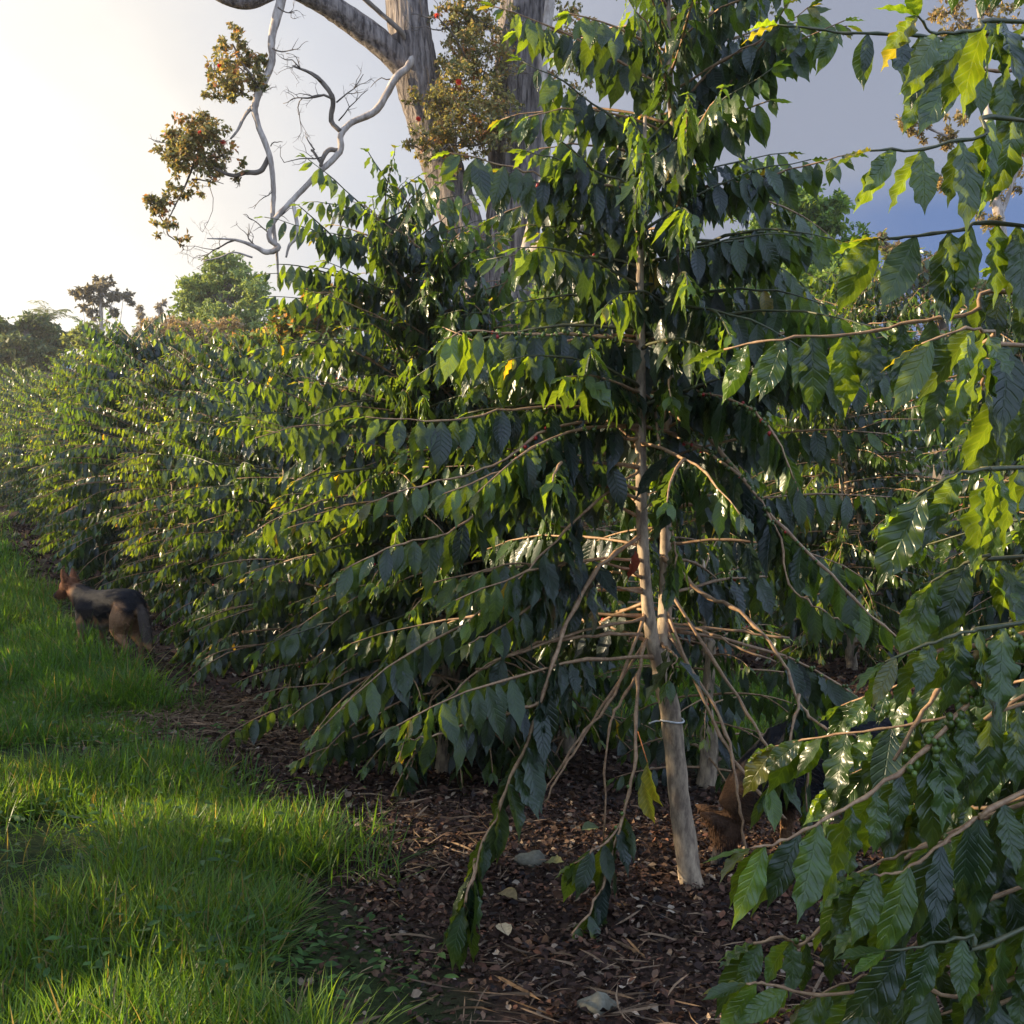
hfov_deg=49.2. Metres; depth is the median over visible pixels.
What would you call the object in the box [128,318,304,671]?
coffee tree
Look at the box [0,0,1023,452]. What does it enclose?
sky
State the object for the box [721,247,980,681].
coffee tree
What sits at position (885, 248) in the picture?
brown tinged tree
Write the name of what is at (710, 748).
coffee tree
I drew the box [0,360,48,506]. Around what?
coffee tree
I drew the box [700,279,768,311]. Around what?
pale shrub
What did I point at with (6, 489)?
coffee tree
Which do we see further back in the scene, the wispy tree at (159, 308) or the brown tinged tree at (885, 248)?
the wispy tree at (159, 308)
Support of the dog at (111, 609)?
on the ground at (458, 995)
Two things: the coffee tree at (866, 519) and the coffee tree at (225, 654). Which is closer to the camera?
the coffee tree at (225, 654)
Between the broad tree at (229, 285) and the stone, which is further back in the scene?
the broad tree at (229, 285)
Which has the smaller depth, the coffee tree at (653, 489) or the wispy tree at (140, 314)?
the coffee tree at (653, 489)
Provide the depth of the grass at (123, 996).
4.12 m
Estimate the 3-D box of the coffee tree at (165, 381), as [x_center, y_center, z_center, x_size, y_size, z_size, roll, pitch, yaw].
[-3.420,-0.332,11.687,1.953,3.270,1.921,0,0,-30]
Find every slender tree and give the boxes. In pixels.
[67,273,135,330]
[894,0,1023,335]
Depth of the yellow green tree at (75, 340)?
41.71 m
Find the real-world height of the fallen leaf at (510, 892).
0.031 m
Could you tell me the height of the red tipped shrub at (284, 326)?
4.424 m
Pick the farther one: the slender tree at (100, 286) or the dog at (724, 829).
the slender tree at (100, 286)
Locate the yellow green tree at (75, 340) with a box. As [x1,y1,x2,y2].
[59,320,118,353]
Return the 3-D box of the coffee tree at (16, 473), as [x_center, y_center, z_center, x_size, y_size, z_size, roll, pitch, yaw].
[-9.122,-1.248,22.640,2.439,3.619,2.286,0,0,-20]
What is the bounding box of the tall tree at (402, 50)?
[142,0,775,318]
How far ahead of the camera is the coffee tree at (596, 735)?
6.23 m
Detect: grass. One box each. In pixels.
[0,511,439,1023]
[593,644,989,825]
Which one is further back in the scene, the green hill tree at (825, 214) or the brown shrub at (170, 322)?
the brown shrub at (170, 322)
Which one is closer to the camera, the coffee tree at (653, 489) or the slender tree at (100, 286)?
the coffee tree at (653, 489)
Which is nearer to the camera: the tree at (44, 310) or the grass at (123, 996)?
the grass at (123, 996)
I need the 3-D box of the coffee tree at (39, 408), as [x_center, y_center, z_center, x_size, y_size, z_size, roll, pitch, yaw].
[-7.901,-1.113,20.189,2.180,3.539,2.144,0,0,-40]
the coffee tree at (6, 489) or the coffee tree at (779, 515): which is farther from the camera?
the coffee tree at (6, 489)
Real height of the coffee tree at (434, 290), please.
3.396 m
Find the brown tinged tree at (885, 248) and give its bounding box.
[867,228,992,480]
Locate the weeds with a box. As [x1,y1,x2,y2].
[0,630,458,1015]
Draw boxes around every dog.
[53,567,154,666]
[695,716,989,869]
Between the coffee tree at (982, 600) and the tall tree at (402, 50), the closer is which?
the coffee tree at (982, 600)
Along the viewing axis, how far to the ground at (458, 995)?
3.86 m
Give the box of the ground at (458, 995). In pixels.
[0,463,1023,1023]
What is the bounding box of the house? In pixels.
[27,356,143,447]
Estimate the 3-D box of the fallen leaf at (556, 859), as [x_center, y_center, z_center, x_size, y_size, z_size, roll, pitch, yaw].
[0.152,1.290,4.137,0.050,0.036,0.089,0,0,-21]
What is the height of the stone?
0.078 m
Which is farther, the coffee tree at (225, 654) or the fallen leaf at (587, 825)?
the coffee tree at (225, 654)
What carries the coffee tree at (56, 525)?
on the ground at (458, 995)
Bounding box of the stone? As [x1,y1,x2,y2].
[514,850,545,867]
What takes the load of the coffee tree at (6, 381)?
on the ground at (458, 995)
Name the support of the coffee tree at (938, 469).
on the ground at (458, 995)
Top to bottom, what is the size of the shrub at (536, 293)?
4.085 m
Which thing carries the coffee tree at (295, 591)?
on the ground at (458, 995)
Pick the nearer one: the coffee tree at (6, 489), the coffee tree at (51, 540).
the coffee tree at (51, 540)
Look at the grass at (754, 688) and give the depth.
7.59 m
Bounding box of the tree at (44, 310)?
[19,300,80,321]
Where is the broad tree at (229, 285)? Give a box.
[168,250,277,420]
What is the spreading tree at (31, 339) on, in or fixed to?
on the ground at (458, 995)
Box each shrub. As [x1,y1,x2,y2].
[138,314,245,359]
[193,282,347,472]
[510,282,601,525]
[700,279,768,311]
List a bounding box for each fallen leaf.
[496,923,511,934]
[498,887,516,898]
[545,855,563,863]
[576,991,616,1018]
[582,821,598,829]
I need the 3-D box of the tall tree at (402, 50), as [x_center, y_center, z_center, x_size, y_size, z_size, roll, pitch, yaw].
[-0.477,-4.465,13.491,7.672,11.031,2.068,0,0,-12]
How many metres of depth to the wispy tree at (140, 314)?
75.01 m
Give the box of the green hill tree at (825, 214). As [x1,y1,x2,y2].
[725,156,880,471]
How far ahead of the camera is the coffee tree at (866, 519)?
15.11 m
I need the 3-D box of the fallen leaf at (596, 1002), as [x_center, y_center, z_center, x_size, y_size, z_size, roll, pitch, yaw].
[0.233,1.335,3.032,0.092,0.077,0.085,0,0,40]
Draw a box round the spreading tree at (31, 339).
[0,309,72,380]
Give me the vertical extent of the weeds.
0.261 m
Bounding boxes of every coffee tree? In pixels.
[0,358,77,524]
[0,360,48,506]
[0,361,44,497]
[0,367,52,517]
[2,353,86,537]
[16,341,142,556]
[29,316,180,576]
[31,306,200,592]
[79,323,254,617]
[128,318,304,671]
[141,322,408,714]
[198,327,411,751]
[240,144,631,800]
[306,0,916,971]
[456,506,676,767]
[578,331,658,607]
[595,541,852,792]
[607,283,800,643]
[684,0,1023,1023]
[687,404,800,542]
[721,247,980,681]
[782,350,944,574]
[873,287,1023,687]
[917,279,1023,595]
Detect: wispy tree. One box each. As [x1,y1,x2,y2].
[133,303,148,332]
[150,298,167,330]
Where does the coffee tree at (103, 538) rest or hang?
on the ground at (458, 995)
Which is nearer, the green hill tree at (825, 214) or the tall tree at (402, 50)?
the tall tree at (402, 50)
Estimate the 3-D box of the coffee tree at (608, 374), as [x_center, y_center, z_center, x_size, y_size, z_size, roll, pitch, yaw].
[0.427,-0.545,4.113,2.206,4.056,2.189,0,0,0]
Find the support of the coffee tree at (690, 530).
on the ground at (458, 995)

